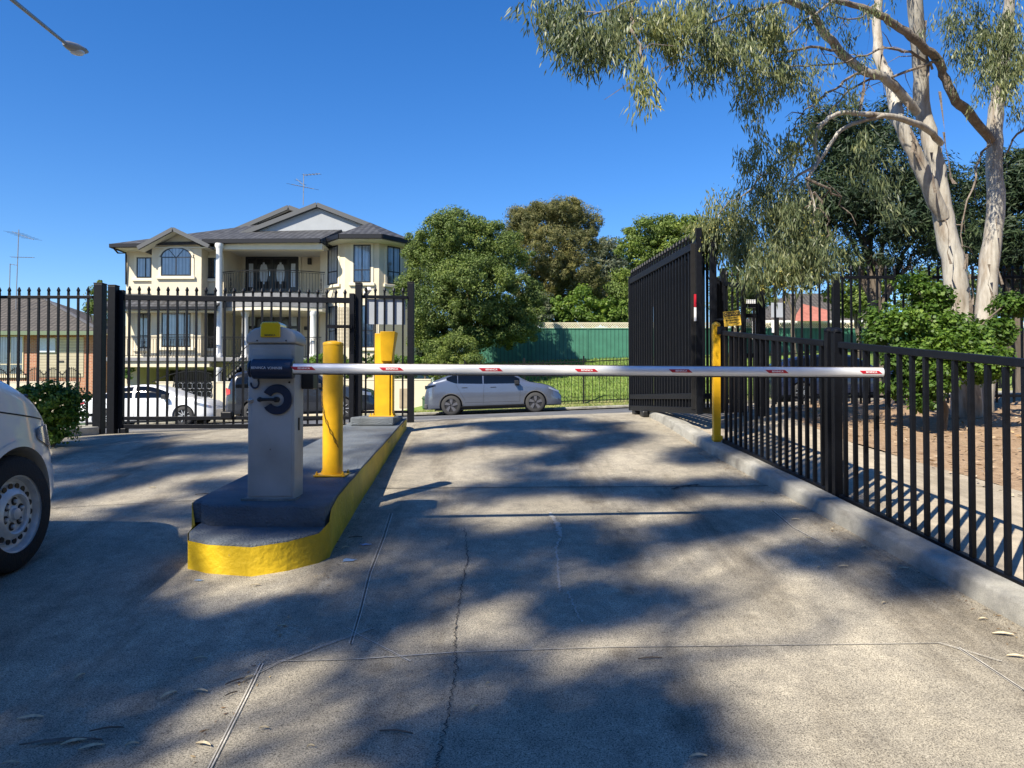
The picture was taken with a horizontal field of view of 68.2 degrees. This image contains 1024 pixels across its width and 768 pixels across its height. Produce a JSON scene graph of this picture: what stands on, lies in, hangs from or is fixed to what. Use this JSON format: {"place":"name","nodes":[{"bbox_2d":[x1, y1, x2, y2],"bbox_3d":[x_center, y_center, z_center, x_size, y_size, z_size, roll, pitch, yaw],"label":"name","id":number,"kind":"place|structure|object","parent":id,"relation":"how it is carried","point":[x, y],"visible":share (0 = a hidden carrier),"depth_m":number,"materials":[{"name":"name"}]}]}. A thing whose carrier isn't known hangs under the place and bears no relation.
{"place":"outdoors","nodes":[
{"label":"outdoors","id":0,"kind":"place"},
{"bbox_2d":[118,408,631,430],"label":"road","id":1,"kind":"structure","parent":0,"point":[541,413],"depth_m":19.91,"materials":[{"name":"grey asphalt"}]},
{"bbox_2d":[79,384,225,424],"bbox_3d":[-12.417,0.758,26.390,4.600,1.497,2.102,-2,-1,0],"label":"car","id":2,"kind":"object","parent":1,"relation":"on","point":[171,402],"visible":0.48,"depth_m":25.54,"materials":[{"name":"white paint"}]},
{"bbox_2d":[226,371,373,420],"bbox_3d":[-7.179,0.374,26.298,5.000,1.869,2.227,-2,-1,0],"label":"car","id":3,"kind":"object","parent":1,"relation":"on","point":[312,397],"visible":0.18,"depth_m":25.39,"materials":[{"name":"grey paint"}]},
{"bbox_2d":[424,376,560,414],"bbox_3d":[-0.680,0.256,27.200,4.790,1.667,2.219,-2,-1,0],"label":"car","id":4,"kind":"object","parent":1,"relation":"on","point":[452,395],"visible":0.94,"depth_m":26.28,"materials":[{"name":"silver metal"}]},
{"bbox_2d":[771,303,782,401],"bbox_3d":[5.072,-0.552,14.431,0.264,1.996,0.047,0,-1,0],"label":"sign board","id":5,"kind":"object","parent":1,"relation":"on","point":[779,312],"visible":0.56,"depth_m":14.42,"materials":[{"name":"white"}]},
{"bbox_2d":[769,354,907,401],"bbox_3d":[11.214,-0.209,26.409,4.700,1.688,2.175,-2,-1,0],"label":"car","id":6,"kind":"object","parent":1,"relation":"on","point":[849,384],"visible":0.08,"depth_m":25.54,"materials":[{"name":"blue paint"}]},
{"bbox_2d":[0,412,1023,767],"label":"driveway","id":7,"kind":"structure","parent":0,"point":[724,582],"depth_m":3.55,"materials":[{"name":"concrete"}]},
{"bbox_2d":[0,380,53,573],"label":"van","id":8,"kind":"object","parent":7,"relation":"on","point":[26,480],"visible":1,"depth_m":4.35,"materials":[{"name":"white paint"}]},
{"bbox_2d":[16,378,92,446],"bbox_3d":[-5.095,0.438,8.316,0.782,1.012,0.662,-1,-1,31],"label":"garden shrub","id":9,"kind":"object","parent":7,"relation":"on","point":[62,403],"visible":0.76,"depth_m":8.23,"materials":[{"name":"green plant"}]},
{"bbox_2d":[19,737,101,745],"bbox_3d":[-1.548,1.226,2.605,0.264,0.010,0.023,0,-1,-9],"label":"fallen twig","id":10,"kind":"object","parent":7,"relation":"on","point":[60,739],"visible":1,"depth_m":2.61,"materials":[{"name":"brown wood"}]},
{"bbox_2d":[92,283,106,433],"bbox_3d":[-5.685,-0.326,10.433,0.128,2.133,0.138,0,-1,0],"label":"gate post","id":11,"kind":"object","parent":7,"relation":"on","point":[99,355],"visible":0.82,"depth_m":10.38,"materials":[{"name":"black metal"}]},
{"bbox_2d":[0,287,93,425],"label":"picket fence","id":12,"kind":"object","parent":11,"relation":"attached to","point":[48,297],"visible":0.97,"depth_m":10.40,"materials":[{"name":"black metal"}]},
{"bbox_2d":[106,285,119,433],"bbox_3d":[-5.465,-0.313,10.368,0.112,2.088,0.128,0,-1,0],"label":"gate post","id":13,"kind":"object","parent":7,"relation":"on","point":[112,362],"visible":0.86,"depth_m":10.31,"materials":[{"name":"black metal"}]},
{"bbox_2d":[117,286,354,433],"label":"exit gate","id":14,"kind":"structure","parent":13,"relation":"attached to","point":[122,426],"depth_m":10.53,"materials":[{"name":"black metal"}]},
{"bbox_2d":[188,416,406,576],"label":"traffic island","id":15,"kind":"structure","parent":7,"relation":"on","point":[230,532],"depth_m":4.58,"materials":[{"name":"yellow paint"}]},
{"bbox_2d":[313,341,350,476],"bbox_3d":[-1.320,0.177,5.578,0.230,0.991,0.220,0,-1,0],"label":"bollard","id":16,"kind":"object","parent":15,"relation":"on","point":[332,459],"visible":1,"depth_m":5.51,"materials":[{"name":"yellow metal"}]},
{"bbox_2d":[369,331,397,416],"bbox_3d":[-1.538,-0.114,9.055,0.324,1.007,0.299,0,-1,0],"label":"card reader post","id":17,"kind":"object","parent":15,"relation":"on","point":[385,343],"visible":0.96,"depth_m":9.03,"materials":[{"name":"yellow metal"}]},
{"bbox_2d":[241,322,885,500],"bbox_3d":[0.356,0.177,4.780,4.076,1.127,0.375,0,-1,0],"label":"boom barrier","id":18,"kind":"object","parent":15,"relation":"on","point":[281,375],"visible":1,"depth_m":4.71,"materials":[{"name":"metal"}]},
{"bbox_2d":[251,349,291,495],"bbox_3d":[-1.497,0.240,4.719,0.250,0.920,0.006,0,-1,0],"label":"door panel","id":19,"kind":"structure","parent":18,"relation":"in","point":[271,475],"depth_m":4.71,"materials":[{"name":"paint"}]},
{"bbox_2d":[355,283,362,416],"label":"gate post","id":20,"kind":"object","parent":7,"relation":"on","point":[358,337],"visible":0.85,"depth_m":10.80,"materials":[{"name":"black metal"}]},
{"bbox_2d":[362,287,407,416],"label":"gate","id":21,"kind":"structure","parent":20,"relation":"attached to","point":[384,297],"depth_m":10.90,"materials":[{"name":"black metal"}]},
{"bbox_2d":[367,299,404,324],"bbox_3d":[-1.833,-1.044,10.941,0.578,0.368,0.005,0,-1,-9],"label":"sign","id":22,"kind":"object","parent":21,"relation":"attached to","point":[388,311],"visible":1,"depth_m":10.94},
{"bbox_2d":[407,282,414,422],"bbox_3d":[-1.471,-0.439,11.006,0.102,2.095,0.098,0,-1,0],"label":"gate post","id":23,"kind":"object","parent":7,"relation":"on","point":[410,342],"visible":0.84,"depth_m":10.96,"materials":[{"name":"black metal"}]},
{"bbox_2d":[434,528,468,767],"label":"crack","id":24,"kind":"object","parent":7,"relation":"on","point":[453,670],"visible":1,"depth_m":3.08,"materials":[{"name":"grey"}]},
{"bbox_2d":[279,643,923,661],"bbox_3d":[0.460,1.164,3.309,2.894,0.021,0.052,0,-1,-3],"label":"slab joint","id":25,"kind":"object","parent":7,"relation":"on","point":[605,647],"visible":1,"depth_m":3.33,"materials":[{"name":"grey"}]},
{"bbox_2d":[190,414,1017,762],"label":"leaf litter","id":26,"kind":"object","parent":7,"relation":"on","point":[686,446],"visible":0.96,"depth_m":4.17,"materials":[{"name":"brown plant"}]},
{"bbox_2d":[628,228,702,416],"bbox_3d":[1.975,-0.662,10.181,0.164,2.233,2.940,0,-1,-6],"label":"folding gate leaf","id":27,"kind":"object","parent":7,"relation":"on","point":[646,282],"visible":0.95,"depth_m":9.85,"materials":[{"name":"black metal"}]},
{"bbox_2d":[0,0,1023,381],"label":"sky","id":28,"kind":"structure","parent":0,"point":[187,116],"materials":[{"name":"blue"}]},
{"bbox_2d":[105,408,998,484],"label":"ground","id":29,"kind":"structure","parent":0,"point":[881,451],"depth_m":8.33,"materials":[{"name":"soil"}]},
{"bbox_2d":[2,381,79,411],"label":"boundary wall","id":30,"kind":"structure","parent":29,"relation":"on","point":[14,383],"depth_m":33.20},
{"bbox_2d":[0,367,80,380],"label":"wall railing","id":31,"kind":"object","parent":30,"relation":"on","point":[25,374],"depth_m":33.30,"materials":[{"name":"black"}]},
{"bbox_2d":[159,381,174,386],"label":"boundary wall","id":32,"kind":"structure","parent":29,"relation":"on","point":[164,383],"depth_m":32.00,"materials":[{"name":"beige paint"}]},
{"bbox_2d":[152,367,211,397],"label":"ornamental gate","id":33,"kind":"structure","parent":32,"relation":"attached to","point":[193,384],"depth_m":32.00,"materials":[{"name":"black metal"}]},
{"bbox_2d":[212,381,229,404],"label":"boundary wall","id":34,"kind":"structure","parent":29,"relation":"on","point":[219,390],"depth_m":32.00,"materials":[{"name":"beige paint"}]},
{"bbox_2d":[303,379,431,415],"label":"boundary wall","id":35,"kind":"structure","parent":29,"relation":"on","point":[419,388],"depth_m":31.60,"materials":[{"name":"beige paint"}]},
{"bbox_2d":[303,353,429,378],"bbox_3d":[-6.335,-0.664,32.420,5.926,1.459,1.378,0,-1,0],"label":"railing","id":36,"kind":"object","parent":35,"relation":"on","point":[370,360],"visible":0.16,"depth_m":32.20,"materials":[{"name":"black metal"}]},
{"bbox_2d":[70,390,1012,427],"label":"street kerb","id":37,"kind":"structure","parent":29,"relation":"on","point":[503,410],"depth_m":28.30,"materials":[{"name":"concrete"}]},
{"bbox_2d":[523,358,582,403],"bbox_3d":[1.642,-0.047,29.907,2.381,1.964,0.060,0,-1,0],"label":"park fence","id":38,"kind":"object","parent":29,"relation":"on","point":[557,362],"visible":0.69,"depth_m":29.90,"materials":[{"name":"black metal"}]},
{"bbox_2d":[583,356,627,403],"bbox_3d":[3.992,-0.134,29.908,2.381,1.964,0.060,0,-1,0],"label":"park fence","id":39,"kind":"object","parent":29,"relation":"on","point":[584,388],"visible":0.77,"depth_m":29.89,"materials":[{"name":"black metal"}]},
{"bbox_2d":[500,0,1023,418],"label":"gum tree","id":40,"kind":"object","parent":29,"relation":"on","point":[928,166],"visible":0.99,"depth_m":8.51,"materials":[{"name":"green plant"}]},
{"bbox_2d":[648,411,1023,627],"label":"kerb","id":41,"kind":"structure","parent":29,"relation":"on","point":[1001,595],"depth_m":4.78,"materials":[{"name":"concrete"}]},
{"bbox_2d":[641,233,716,413],"bbox_3d":[2.173,-0.699,10.220,0.077,2.154,2.932,0,-1,-7],"label":"folding gate leaf","id":42,"kind":"object","parent":41,"relation":"on","point":[711,296],"visible":0.07,"depth_m":8.97,"materials":[{"name":"black metal"}]},
{"bbox_2d":[714,310,740,326],"bbox_3d":[2.462,-0.747,8.662,0.305,0.186,0.072,-1,-1,25],"label":"caution sign","id":43,"kind":"object","parent":42,"relation":"attached to","point":[731,318],"visible":1,"depth_m":8.64,"materials":[{"name":"yellow metal"}]},
{"bbox_2d":[712,322,722,441],"bbox_3d":[2.143,-0.022,7.902,0.105,1.256,0.120,0,-1,0],"label":"yellow post","id":44,"kind":"object","parent":41,"relation":"on","point":[717,330],"visible":0.99,"depth_m":7.87,"materials":[{"name":"metal"}]},
{"bbox_2d":[824,327,832,493],"bbox_3d":[2.406,0.249,5.726,0.080,1.365,0.080,0,-1,0],"label":"fence post","id":45,"kind":"object","parent":41,"relation":"on","point":[828,419],"visible":0.57,"depth_m":5.70,"materials":[{"name":"black metal"}]},
{"bbox_2d":[722,331,824,490],"bbox_3d":[2.294,0.138,6.799,0.040,1.415,2.056,0,-1,-6],"label":"railing panel","id":46,"kind":"object","parent":45,"relation":"attached to","point":[792,341],"visible":0.9,"depth_m":6.62,"materials":[{"name":"black metal"}]},
{"bbox_2d":[830,327,842,497],"bbox_3d":[2.416,0.260,5.626,0.080,1.366,0.080,0,-1,0],"label":"fence post","id":47,"kind":"object","parent":41,"relation":"on","point":[837,422],"visible":0.8,"depth_m":5.60,"materials":[{"name":"black metal"}]},
{"bbox_2d":[838,342,1023,586],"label":"railing panel","id":48,"kind":"object","parent":47,"relation":"attached to","point":[926,355],"visible":0.96,"depth_m":4.48,"materials":[{"name":"black metal"}]},
{"bbox_2d":[763,90,985,394],"bbox_3d":[8.457,-3.016,17.274,5.487,7.406,3.536,0,-1,0],"label":"dark pine","id":49,"kind":"object","parent":29,"relation":"on","point":[916,212],"visible":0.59,"depth_m":16.77,"materials":[{"name":"green plant"}]},
{"bbox_2d":[951,144,1023,392],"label":"dark pine","id":50,"kind":"object","parent":29,"relation":"on","point":[1012,251],"visible":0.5,"depth_m":17.74,"materials":[{"name":"green plant"}]},
{"bbox_2d":[406,348,1011,410],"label":"lawn","id":51,"kind":"structure","parent":0,"point":[588,380],"depth_m":33.13,"materials":[{"name":"green plant"}]},
{"bbox_2d":[421,332,486,381],"bbox_3d":[-2.336,-0.558,31.130,2.864,3.246,1.976,0,-1,0],"label":"shrub","id":52,"kind":"object","parent":51,"relation":"on","point":[449,350],"visible":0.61,"depth_m":30.84,"materials":[{"name":"green plant"}]},
{"bbox_2d":[389,204,549,361],"bbox_3d":[-1.615,-3.729,33.343,6.557,8.310,5.466,1,-1,-32],"label":"paperbark tree","id":53,"kind":"object","parent":51,"relation":"on","point":[448,260],"visible":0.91,"depth_m":32.55,"materials":[{"name":"green plant"}]},
{"bbox_2d":[717,263,777,331],"bbox_3d":[10.888,-3.049,35.976,3.283,5.917,3.102,-1,-1,31],"label":"tree","id":54,"kind":"object","parent":51,"relation":"on","point":[770,299],"visible":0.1,"depth_m":35.44,"materials":[{"name":"green plant"}]},
{"bbox_2d":[768,257,834,356],"bbox_3d":[13.567,-3.452,36.085,3.850,6.725,3.154,0,-1,0],"label":"tree","id":55,"kind":"object","parent":51,"relation":"on","point":[795,301],"visible":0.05,"depth_m":35.98,"materials":[{"name":"green plant"}]},
{"bbox_2d":[821,265,900,357],"bbox_3d":[16.628,-3.056,36.050,3.698,5.935,3.186,0,-1,0],"label":"tree","id":56,"kind":"object","parent":51,"relation":"on","point":[855,290],"visible":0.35,"depth_m":35.68,"materials":[{"name":"green plant"}]},
{"bbox_2d":[892,261,1001,309],"bbox_3d":[20.569,-3.027,35.918,5.017,5.872,3.637,0,-1,0],"label":"tree","id":57,"kind":"object","parent":51,"relation":"on","point":[907,301],"visible":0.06,"depth_m":35.55,"materials":[{"name":"green plant"}]},
{"bbox_2d":[414,386,1012,412],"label":"verge grass","id":58,"kind":"structure","parent":0,"point":[625,401],"depth_m":29.81,"materials":[{"name":"green plant"}]},
{"bbox_2d":[172,399,709,421],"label":"verge blades","id":59,"kind":"object","parent":58,"relation":"on","point":[415,411],"visible":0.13,"depth_m":29.55,"materials":[{"name":"green plant"}]},
{"bbox_2d":[668,401,1022,579],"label":"footpath","id":60,"kind":"structure","parent":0,"point":[703,422],"depth_m":5.76,"materials":[{"name":"concrete"}]},
{"bbox_2d":[717,277,719,322],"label":"gate post","id":61,"kind":"object","parent":60,"relation":"on","point":[718,299],"visible":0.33,"depth_m":9.62,"materials":[{"name":"black metal"}]},
{"bbox_2d":[720,270,745,412],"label":"pedestrian gate","id":62,"kind":"structure","parent":61,"relation":"attached to","point":[725,283],"depth_m":9.77,"materials":[{"name":"black metal"}]},
{"bbox_2d":[757,283,765,416],"bbox_3d":[3.281,-0.442,9.945,0.095,1.808,0.078,0,-1,0],"label":"gate post","id":63,"kind":"object","parent":60,"relation":"on","point":[761,315],"visible":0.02,"depth_m":9.92,"materials":[{"name":"black metal"}]},
{"bbox_2d":[743,282,757,415],"bbox_3d":[3.160,-0.491,10.001,0.226,1.832,0.042,0,-1,0],"label":"lattice panel","id":64,"kind":"object","parent":63,"relation":"attached to","point":[752,305],"visible":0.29,"depth_m":9.99,"materials":[{"name":"black metal"}]},
{"bbox_2d":[788,397,1021,495],"bbox_3d":[16.782,1.192,2.277,26.436,2.498,20.600,0,-1,0],"label":"mulch bed","id":65,"kind":"object","parent":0,"point":[1016,481],"visible":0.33,"depth_m":8.38,"materials":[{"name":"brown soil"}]},
{"bbox_2d":[774,267,829,404],"bbox_3d":[4.317,-0.731,11.266,0.926,2.074,0.049,0,-1,0],"label":"boundary fence","id":66,"kind":"object","parent":65,"relation":"on","point":[819,315],"visible":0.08,"depth_m":11.26,"materials":[{"name":"black metal"}]},
{"bbox_2d":[831,273,839,327],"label":"gate post","id":67,"kind":"object","parent":65,"relation":"on","point":[835,303],"visible":0.36,"depth_m":11.03,"materials":[{"name":"black metal"}]},
{"bbox_2d":[840,265,977,403],"bbox_3d":[5.960,-0.738,11.267,2.200,2.062,0.049,0,-1,0],"label":"boundary fence","id":68,"kind":"object","parent":65,"relation":"on","point":[885,277],"visible":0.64,"depth_m":11.26,"materials":[{"name":"black metal"}]},
{"bbox_2d":[856,268,1023,430],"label":"leafy bush","id":69,"kind":"object","parent":65,"relation":"on","point":[935,320],"visible":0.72,"depth_m":8.85,"materials":[{"name":"green plant"}]},
{"bbox_2d":[995,265,1023,402],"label":"boundary fence","id":70,"kind":"object","parent":65,"relation":"on","point":[1012,277],"visible":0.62,"depth_m":11.26,"materials":[{"name":"black metal"}]},
{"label":"far ground","id":71,"kind":"structure","parent":0,"visible":0},
{"bbox_2d":[0,299,125,394],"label":"brick bungalow","id":72,"kind":"object","parent":71,"relation":"on","point":[43,334],"visible":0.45,"depth_m":42.03,"materials":[{"name":"brown brick"}]},
{"bbox_2d":[0,336,24,377],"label":"window","id":73,"kind":"structure","parent":72,"relation":"in","point":[13,339],"depth_m":42.02,"materials":[{"name":"beige"}]},
{"bbox_2d":[40,338,55,351],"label":"window","id":74,"kind":"structure","parent":72,"relation":"attached to","point":[43,344],"depth_m":41.93,"materials":[{"name":"glass"}]},
{"bbox_2d":[39,337,83,376],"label":"roller door","id":75,"kind":"structure","parent":72,"relation":"in","point":[72,340],"depth_m":42.00,"materials":[{"name":"beige"}]},
{"bbox_2d":[106,202,429,422],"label":"two storey house","id":76,"kind":"structure","parent":71,"relation":"on","point":[315,246],"depth_m":36.26,"materials":[{"name":"paint"}]},
{"bbox_2d":[132,255,151,280],"bbox_3d":[-17.690,-5.578,36.365,1.108,1.281,0.120,0,-1,0],"label":"window","id":77,"kind":"structure","parent":76,"relation":"in","point":[142,263],"depth_m":36.39,"materials":[{"name":"blue"}]},
{"bbox_2d":[133,313,150,350],"bbox_3d":[-17.666,-2.543,36.306,1.010,1.962,0.120,0,-1,0],"label":"window","id":78,"kind":"structure","parent":76,"relation":"in","point":[143,317],"depth_m":36.33,"materials":[{"name":"blue"}]},
{"bbox_2d":[156,245,194,278],"bbox_3d":[-15.796,-5.727,35.589,1.809,1.614,0.163,0,-1,0],"label":"window","id":79,"kind":"structure","parent":76,"relation":"in","point":[173,263],"depth_m":35.60,"materials":[{"name":"white"}]},
{"bbox_2d":[156,310,194,350],"bbox_3d":[-15.772,-2.559,35.507,1.761,1.973,0.120,0,-1,0],"label":"window","id":80,"kind":"structure","parent":76,"relation":"in","point":[172,316],"depth_m":35.53,"materials":[{"name":"blue"}]},
{"bbox_2d":[170,370,222,397],"bbox_3d":[-15.946,0.806,39.242,3.540,3.015,0.100,0,-1,0],"label":"garage door","id":81,"kind":"structure","parent":76,"relation":"in","point":[171,371],"depth_m":39.22,"materials":[{"name":"black metal"}]},
{"bbox_2d":[207,313,213,350],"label":"window","id":82,"kind":"structure","parent":76,"relation":"in","point":[210,315],"depth_m":36.33,"materials":[{"name":"black glass"}]},
{"bbox_2d":[207,255,215,281],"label":"window","id":83,"kind":"structure","parent":76,"relation":"in","point":[211,258],"depth_m":36.40,"materials":[{"name":"black"}]},
{"bbox_2d":[243,257,300,291],"bbox_3d":[-12.255,-5.661,38.647,2.936,1.918,0.160,0,-1,0],"label":"double door","id":84,"kind":"structure","parent":76,"relation":"in","point":[249,263],"depth_m":38.66,"materials":[{"name":"black"}]},
{"bbox_2d":[248,317,301,353],"bbox_3d":[-12.190,-2.617,38.613,2.910,2.432,0.110,0,-1,0],"label":"double door","id":85,"kind":"structure","parent":76,"relation":"in","point":[257,320],"depth_m":38.61,"materials":[{"name":"black"}]},
{"bbox_2d":[324,244,340,288],"bbox_3d":[-8.718,-5.745,36.740,1.179,2.157,0.120,-1,-1,39],"label":"window","id":86,"kind":"structure","parent":76,"relation":"in","point":[332,255],"depth_m":36.75,"materials":[{"name":"blue"}]},
{"bbox_2d":[328,303,339,341],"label":"window","id":87,"kind":"structure","parent":76,"relation":"in","point":[331,307],"depth_m":36.72,"materials":[{"name":"black"}]},
{"bbox_2d":[349,243,374,285],"bbox_3d":[-7.172,-5.742,36.169,1.224,2.105,0.120,0,-1,0],"label":"window","id":88,"kind":"structure","parent":76,"relation":"in","point":[361,253],"depth_m":36.19,"materials":[{"name":"blue"}]},
{"bbox_2d":[363,302,376,350],"bbox_3d":[-6.990,-2.736,36.110,1.200,2.318,0.120,0,-1,0],"label":"window","id":89,"kind":"structure","parent":76,"relation":"in","point":[370,327],"depth_m":36.14,"materials":[{"name":"blue"}]},
{"bbox_2d":[383,244,401,287],"bbox_3d":[-5.735,-5.735,36.761,1.146,2.133,0.120,1,-2,-44],"label":"window","id":90,"kind":"structure","parent":76,"relation":"in","point":[393,261],"depth_m":36.73,"materials":[{"name":"blue"}]},
{"bbox_2d":[473,323,528,362],"bbox_3d":[-0.521,-2.003,38.364,3.138,2.234,0.105,0,-1,0],"label":"green fence panel","id":91,"kind":"object","parent":71,"relation":"on","point":[519,352],"visible":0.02,"depth_m":38.34,"materials":[{"name":"metal"}]},
{"bbox_2d":[529,291,555,327],"bbox_3d":[1.351,-2.966,40.114,2.148,4.102,1.786,0,-1,16],"label":"shrub","id":92,"kind":"object","parent":71,"relation":"on","point":[547,303],"visible":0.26,"depth_m":39.46,"materials":[{"name":"plant"}]},
{"bbox_2d":[499,195,610,304],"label":"casuarina tree","id":93,"kind":"object","parent":71,"relation":"on","point":[566,219],"visible":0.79,"depth_m":42.09,"materials":[{"name":"green plant"}]},
{"bbox_2d":[529,322,589,360],"bbox_3d":[2.429,-2.003,38.364,3.138,2.234,0.105,0,-1,0],"label":"green fence panel","id":94,"kind":"object","parent":71,"relation":"on","point":[563,343],"visible":0.73,"depth_m":38.35,"materials":[{"name":"metal"}]},
{"bbox_2d":[544,295,576,327],"bbox_3d":[2.618,-2.824,40.037,1.965,3.815,1.870,1,-1,-32],"label":"shrub","id":95,"kind":"object","parent":71,"relation":"on","point":[561,312],"visible":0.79,"depth_m":39.57,"materials":[{"name":"green plant"}]},
{"bbox_2d":[564,283,602,327],"bbox_3d":[3.812,-3.143,40.036,2.166,4.452,2.284,1,-1,-31],"label":"shrub","id":96,"kind":"object","parent":71,"relation":"on","point":[583,310],"visible":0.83,"depth_m":39.64,"materials":[{"name":"green plant"}]},
{"bbox_2d":[587,322,627,358],"bbox_3d":[5.379,-2.003,38.364,3.138,2.234,0.105,0,-1,0],"label":"green fence panel","id":97,"kind":"object","parent":71,"relation":"on","point":[605,342],"visible":0.63,"depth_m":38.35,"materials":[{"name":"metal"}]},
{"bbox_2d":[590,295,627,327],"bbox_3d":[5.366,-2.799,39.995,2.324,3.762,2.265,1,-1,-40],"label":"shrub","id":98,"kind":"object","parent":71,"relation":"on","point":[608,311],"visible":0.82,"depth_m":39.54,"materials":[{"name":"green plant"}]},
{"bbox_2d":[588,235,630,327],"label":"gum tree","id":99,"kind":"object","parent":71,"relation":"on","point":[607,259],"visible":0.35,"depth_m":47.59,"materials":[{"name":"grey plant"}]},
{"bbox_2d":[602,212,726,310],"bbox_3d":[8.165,-5.074,40.121,6.688,8.141,3.499,0,-1,0],"label":"broadleaf tree","id":100,"kind":"object","parent":71,"relation":"on","point":[652,242],"visible":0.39,"depth_m":39.56,"materials":[{"name":"green plant"}]},
{"bbox_2d":[766,322,822,352],"bbox_3d":[14.229,-2.003,38.364,3.138,2.234,0.105,0,-1,0],"label":"green fence panel","id":101,"kind":"object","parent":71,"relation":"on","point":[815,333],"visible":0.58,"depth_m":38.36,"materials":[{"name":"metal"}]},
{"bbox_2d":[821,322,867,349],"bbox_3d":[17.179,-2.003,38.364,3.138,2.234,0.105,0,-1,0],"label":"green fence panel","id":102,"kind":"object","parent":71,"relation":"on","point":[847,334],"visible":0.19,"depth_m":38.36,"materials":[{"name":"metal"}]},
{"bbox_3d":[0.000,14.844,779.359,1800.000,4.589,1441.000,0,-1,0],"label":"distant ground","id":103,"kind":"structure","parent":0,"visible":0},
{"bbox_2d":[734,293,884,327],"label":"red roof house","id":104,"kind":"structure","parent":103,"relation":"on","point":[806,315],"depth_m":60.57,"materials":[{"name":"brick"}]},
{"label":"garden bed","id":105,"kind":"structure","parent":0,"visible":0},
{"bbox_2d":[10,0,88,55],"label":"street lamp","id":106,"kind":"object","parent":105,"relation":"on","point":[76,49],"visible":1,"depth_m":13.94,"materials":[{"name":"grey metal"}]},
{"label":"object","id":107,"kind":"structure","parent":0,"visible":0},
{"bbox_2d":[65,427,98,436],"bbox_3d":[-7.136,0.671,8.233,4.736,0.278,1.522,1,-1,-32],"label":"garden edging","id":108,"kind":"object","parent":107,"relation":"on","point":[86,431],"visible":0.21,"depth_m":9.87,"materials":[{"name":"concrete"}]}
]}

